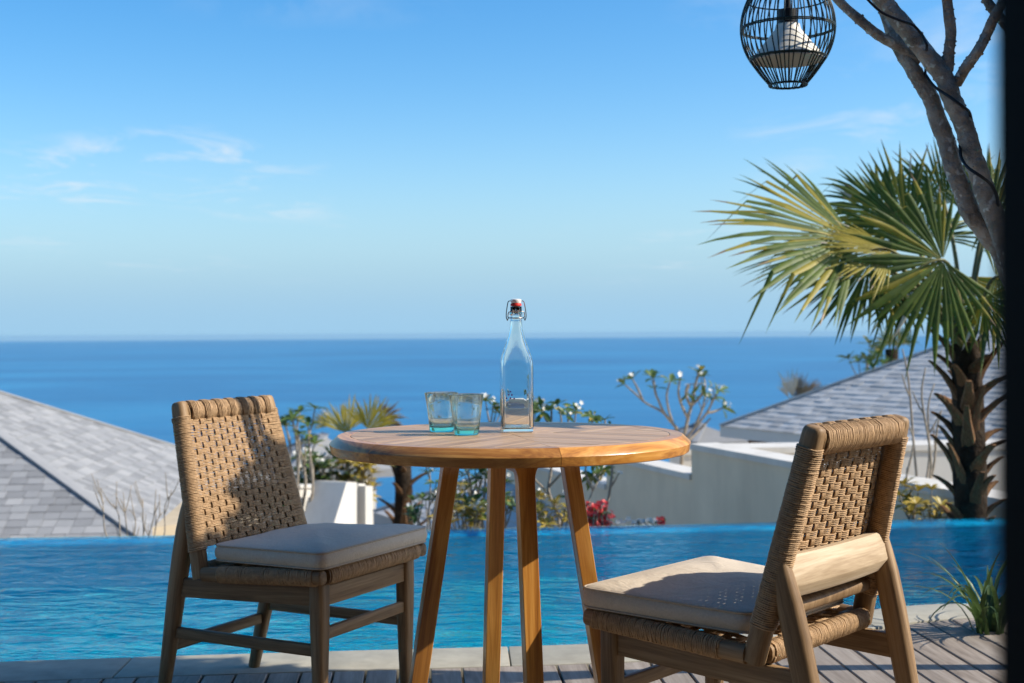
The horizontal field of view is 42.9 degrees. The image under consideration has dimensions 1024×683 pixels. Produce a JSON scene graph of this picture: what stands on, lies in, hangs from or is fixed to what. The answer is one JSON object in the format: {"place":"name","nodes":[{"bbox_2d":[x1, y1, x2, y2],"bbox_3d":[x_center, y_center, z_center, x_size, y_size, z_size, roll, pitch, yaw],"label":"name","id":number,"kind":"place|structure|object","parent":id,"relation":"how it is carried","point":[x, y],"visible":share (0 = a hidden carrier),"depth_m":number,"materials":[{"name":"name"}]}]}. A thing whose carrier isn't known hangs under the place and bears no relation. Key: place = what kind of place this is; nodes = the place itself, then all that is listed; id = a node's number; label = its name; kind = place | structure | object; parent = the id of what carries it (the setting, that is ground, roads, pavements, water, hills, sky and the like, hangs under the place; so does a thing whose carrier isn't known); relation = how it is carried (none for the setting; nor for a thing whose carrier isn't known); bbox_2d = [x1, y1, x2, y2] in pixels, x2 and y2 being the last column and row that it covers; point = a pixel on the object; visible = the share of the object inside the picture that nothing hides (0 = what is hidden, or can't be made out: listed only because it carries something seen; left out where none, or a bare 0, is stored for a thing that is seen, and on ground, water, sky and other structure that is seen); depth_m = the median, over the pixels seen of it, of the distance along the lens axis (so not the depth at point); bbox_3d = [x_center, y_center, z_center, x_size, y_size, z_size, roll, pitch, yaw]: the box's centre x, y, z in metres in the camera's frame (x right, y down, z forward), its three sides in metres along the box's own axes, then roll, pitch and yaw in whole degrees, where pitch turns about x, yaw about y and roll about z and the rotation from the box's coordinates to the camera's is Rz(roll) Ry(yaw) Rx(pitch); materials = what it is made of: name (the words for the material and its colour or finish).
{"place":"outdoors","nodes":[
{"label":"outdoors","id":0,"kind":"place"},
{"bbox_2d":[0,336,950,507],"bbox_3d":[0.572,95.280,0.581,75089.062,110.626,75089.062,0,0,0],"label":"sea","id":1,"kind":"structure","parent":0,"point":[140,387],"depth_m":1326.21,"materials":[{"name":"liquid"}]},
{"bbox_2d":[0,0,995,341],"label":"sky","id":2,"kind":"structure","parent":0,"point":[170,169],"materials":[{"name":"blue"}]},
{"bbox_2d":[4,619,997,682],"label":"deck","id":3,"kind":"structure","parent":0,"point":[954,651],"depth_m":3.74,"materials":[{"name":"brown wood"}]},
{"bbox_2d":[158,395,426,682],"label":"dining chair","id":4,"kind":"object","parent":3,"relation":"on","point":[285,557],"visible":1,"depth_m":3.42,"materials":[{"name":"beige wicker"}]},
{"bbox_2d":[329,422,690,682],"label":"round table","id":5,"kind":"object","parent":3,"relation":"on","point":[569,449],"visible":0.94,"depth_m":2.81,"materials":[{"name":"brown wood"}]},
{"bbox_2d":[425,392,457,432],"bbox_3d":[-0.161,0.161,2.967,0.077,0.090,0.077,0,0,-23],"label":"drinking glass","id":6,"kind":"object","parent":5,"relation":"on","point":[440,420],"visible":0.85,"depth_m":2.94,"materials":[{"name":"clear glass"}]},
{"bbox_2d":[449,393,483,435],"bbox_3d":[-0.100,0.161,2.873,0.077,0.090,0.077,-1,0,-30],"label":"drinking glass","id":7,"kind":"object","parent":5,"relation":"on","point":[466,408],"visible":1,"depth_m":2.85,"materials":[{"name":"clear glass"}]},
{"bbox_2d":[500,299,533,431],"bbox_3d":[0.010,0.054,2.962,0.072,0.301,0.073,0,0,-4],"label":"glass bottle","id":8,"kind":"object","parent":5,"relation":"on","point":[516,388],"visible":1,"depth_m":2.93,"materials":[{"name":"clear glass"}]},
{"bbox_2d":[582,414,918,682],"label":"dining chair","id":9,"kind":"object","parent":3,"relation":"on","point":[789,595],"visible":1,"depth_m":2.62,"materials":[{"name":"beige wicker"}]},
{"bbox_2d":[833,0,995,264],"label":"frangipani tree","id":10,"kind":"object","parent":3,"relation":"on","point":[904,42],"visible":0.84,"depth_m":3.46,"materials":[{"name":"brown plant"}]},
{"bbox_2d":[740,0,835,89],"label":"cage lantern","id":11,"kind":"object","parent":10,"relation":"hanging from","point":[789,44],"visible":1,"depth_m":3.70,"materials":[{"name":"metal"}]},
{"bbox_2d":[867,0,995,198],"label":"power cable","id":12,"kind":"object","parent":10,"relation":"attached to","point":[982,177],"visible":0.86,"depth_m":3.41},
{"bbox_2d":[897,547,997,634],"bbox_3d":[1.549,0.773,4.203,0.587,0.325,0.636,0,0,0],"label":"lily plant","id":13,"kind":"object","parent":3,"relation":"on","point":[984,611],"visible":0.62,"depth_m":4.17,"materials":[{"name":"green plant"}]},
{"bbox_2d":[995,0,1023,682],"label":"house","id":14,"kind":"structure","parent":0,"point":[1009,24],"depth_m":0.41,"materials":[{"name":"paint"}]},
{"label":"hillside ground","id":15,"kind":"structure","parent":0,"visible":0},
{"bbox_2d":[91,472,178,535],"bbox_3d":[-2.206,1.370,7.701,0.502,1.205,0.272,0,0,0],"label":"bare shrub","id":16,"kind":"object","parent":15,"relation":"on","point":[142,515],"visible":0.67,"depth_m":7.69,"materials":[{"name":"plant"}]},
{"bbox_2d":[0,391,277,537],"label":"villa","id":17,"kind":"object","parent":15,"relation":"on","point":[52,459],"visible":0.34,"depth_m":17.10,"materials":[{"name":"grey tile"}]},
{"bbox_2d":[153,502,258,534],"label":"garden wall","id":18,"kind":"structure","parent":15,"relation":"on","point":[171,518],"depth_m":9.68,"materials":[{"name":"white paint"}]},
{"bbox_2d":[263,484,311,522],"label":"garden wall","id":19,"kind":"structure","parent":15,"relation":"on","point":[308,490],"depth_m":12.29,"materials":[{"name":"white paint"}]},
{"bbox_2d":[279,403,329,511],"bbox_3d":[-1.948,1.717,12.033,0.518,2.323,0.852,0,0,-16],"label":"frangipani tree","id":20,"kind":"object","parent":15,"relation":"on","point":[291,417],"visible":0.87,"depth_m":11.98,"materials":[{"name":"green plant"}]},
{"bbox_2d":[291,445,330,483],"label":"hedge shrub","id":21,"kind":"object","parent":15,"relation":"on","point":[316,472],"visible":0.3,"depth_m":13.44,"materials":[{"name":"green plant"}]},
{"bbox_2d":[256,432,393,512],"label":"pavilion","id":22,"kind":"structure","parent":15,"relation":"on","point":[387,470],"depth_m":25.69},
{"bbox_2d":[307,453,358,481],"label":"hedge shrub","id":23,"kind":"object","parent":15,"relation":"on","point":[329,464],"visible":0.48,"depth_m":13.40,"materials":[{"name":"green plant"}]},
{"bbox_2d":[305,481,372,524],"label":"stair wall","id":24,"kind":"structure","parent":15,"relation":"on","point":[341,502],"depth_m":11.94,"materials":[{"name":"white paint"}]},
{"bbox_2d":[330,458,383,502],"bbox_3d":[-1.638,2.177,13.607,0.624,2.205,0.832,0,0,-10],"label":"hedge shrub","id":25,"kind":"object","parent":15,"relation":"on","point":[362,469],"visible":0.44,"depth_m":13.43,"materials":[{"name":"green plant"}]},
{"bbox_2d":[311,393,432,525],"bbox_3d":[-1.460,1.872,14.030,1.466,2.669,0.668,0,0,18],"label":"fan palm","id":26,"kind":"object","parent":15,"relation":"on","point":[404,482],"visible":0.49,"depth_m":13.98,"materials":[{"name":"green plant"}]},
{"bbox_2d":[403,467,439,529],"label":"frangipani shrub","id":27,"kind":"object","parent":15,"relation":"on","point":[414,511],"visible":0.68,"depth_m":7.92,"materials":[{"name":"green plant"}]},
{"bbox_2d":[427,482,486,528],"bbox_3d":[-0.328,1.352,7.452,0.393,1.091,0.383,-1,0,-30],"label":"leafy shrub","id":28,"kind":"object","parent":15,"relation":"on","point":[475,507],"visible":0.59,"depth_m":7.42,"materials":[{"name":"green plant"}]},
{"bbox_2d":[373,474,569,529],"bbox_3d":[0.521,4.273,15.386,2.817,5.478,5.117,-1,0,-26],"label":"villa","id":29,"kind":"object","parent":15,"relation":"on","point":[380,516],"visible":0.09,"depth_m":15.96,"materials":[{"name":"grey paint"}]},
{"bbox_2d":[434,393,515,528],"bbox_3d":[-0.184,1.152,7.797,0.552,1.678,0.605,0,0,0],"label":"frangipani shrub","id":30,"kind":"object","parent":15,"relation":"on","point":[482,473],"visible":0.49,"depth_m":7.80,"materials":[{"name":"green plant"}]},
{"bbox_2d":[536,488,568,526],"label":"leafy shrub","id":31,"kind":"object","parent":15,"relation":"on","point":[543,520],"visible":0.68,"depth_m":7.40,"materials":[{"name":"green plant"}]},
{"bbox_2d":[533,395,583,526],"bbox_3d":[0.256,1.211,8.104,0.448,1.753,0.331,0,0,39],"label":"frangipani shrub","id":32,"kind":"object","parent":15,"relation":"on","point":[539,405],"visible":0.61,"depth_m":8.12,"materials":[{"name":"green plant"}]},
{"bbox_2d":[585,499,615,525],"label":"flowering plant","id":33,"kind":"object","parent":15,"relation":"on","point":[597,509],"visible":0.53,"depth_m":7.49,"materials":[{"name":"red plant"}]},
{"bbox_2d":[580,410,622,517],"bbox_3d":[0.541,1.216,7.945,0.260,1.613,0.416,0,0,0],"label":"frangipani shrub","id":34,"kind":"object","parent":15,"relation":"on","point":[590,477],"visible":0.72,"depth_m":7.94,"materials":[{"name":"green plant"}]},
{"bbox_2d":[615,516,657,525],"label":"flowering plant","id":35,"kind":"object","parent":15,"relation":"on","point":[649,521],"visible":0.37,"depth_m":7.62,"materials":[{"name":"white plant"}]},
{"bbox_2d":[656,516,665,524],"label":"flowering plant","id":36,"kind":"object","parent":15,"relation":"on","point":[662,519],"visible":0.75,"depth_m":7.50,"materials":[{"name":"red plant"}]},
{"bbox_2d":[615,364,735,464],"bbox_3d":[1.628,1.724,12.868,1.214,3.003,0.492,0,0,0],"label":"frangipani tree","id":37,"kind":"object","parent":15,"relation":"on","point":[652,373],"visible":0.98,"depth_m":12.87,"materials":[{"name":"green plant"}]},
{"bbox_2d":[669,422,747,462],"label":"pavilion","id":38,"kind":"structure","parent":15,"relation":"on","point":[705,434],"depth_m":29.96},
{"bbox_2d":[506,443,996,525],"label":"garden wall","id":39,"kind":"structure","parent":15,"relation":"on","point":[720,483],"depth_m":10.73,"materials":[{"name":"grey paint"}]},
{"bbox_2d":[778,367,826,397],"bbox_3d":[5.384,2.914,24.011,1.043,4.933,0.584,0,0,0],"label":"fan palm","id":40,"kind":"object","parent":15,"relation":"on","point":[792,387],"visible":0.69,"depth_m":24.00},
{"bbox_2d":[670,439,996,489],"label":"garden wall","id":41,"kind":"structure","parent":15,"relation":"on","point":[942,468],"depth_m":13.33,"materials":[{"name":"white paint"}]},
{"bbox_2d":[691,138,996,518],"bbox_3d":[2.061,0.283,7.143,2.541,2.922,1.502,0,0,-15],"label":"fan palm","id":42,"kind":"object","parent":15,"relation":"on","point":[967,451],"visible":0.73,"depth_m":6.72,"materials":[{"name":"green plant"}]},
{"bbox_2d":[719,326,996,442],"bbox_3d":[10.348,2.832,16.304,9.617,8.230,13.117,-1,0,-26],"label":"villa","id":43,"kind":"object","parent":15,"relation":"on","point":[879,390],"visible":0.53,"depth_m":18.57,"materials":[{"name":"grey"}]},
{"bbox_2d":[835,336,896,374],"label":"leafy shrub","id":44,"kind":"object","parent":15,"relation":"on","point":[870,358],"visible":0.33,"depth_m":24.05,"materials":[{"name":"green plant"}]},
{"bbox_2d":[871,326,917,363],"bbox_3d":[7.330,2.577,25.023,0.892,5.807,0.709,0,0,34],"label":"fan palm","id":45,"kind":"object","parent":15,"relation":"on","point":[888,353],"visible":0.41,"depth_m":24.96,"materials":[{"name":"green plant"}]},
{"bbox_2d":[901,349,941,478],"bbox_3d":[2.651,1.151,8.392,0.321,2.209,0.149,-1,0,-27],"label":"bare tree","id":46,"kind":"object","parent":15,"relation":"on","point":[930,470],"visible":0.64,"depth_m":8.39,"materials":[{"name":"brown plant"}]},
{"bbox_2d":[895,477,953,518],"bbox_3d":[2.372,1.446,7.608,0.496,1.285,0.415,0,0,0],"label":"leafy shrub","id":47,"kind":"object","parent":15,"relation":"on","point":[912,509],"visible":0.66,"depth_m":7.56,"materials":[{"name":"green plant"}]},
{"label":"pool basin","id":48,"kind":"structure","parent":0,"visible":0},
{"bbox_2d":[0,604,973,682],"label":"pool coping","id":49,"kind":"object","parent":48,"relation":"on","point":[103,669],"visible":0.42,"depth_m":3.86,"materials":[{"name":"stone"}]},
{"bbox_2d":[0,518,997,661],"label":"pool water","id":50,"kind":"structure","parent":48,"relation":"in","point":[83,597],"depth_m":5.23,"materials":[{"name":"blue liquid"}]}
]}

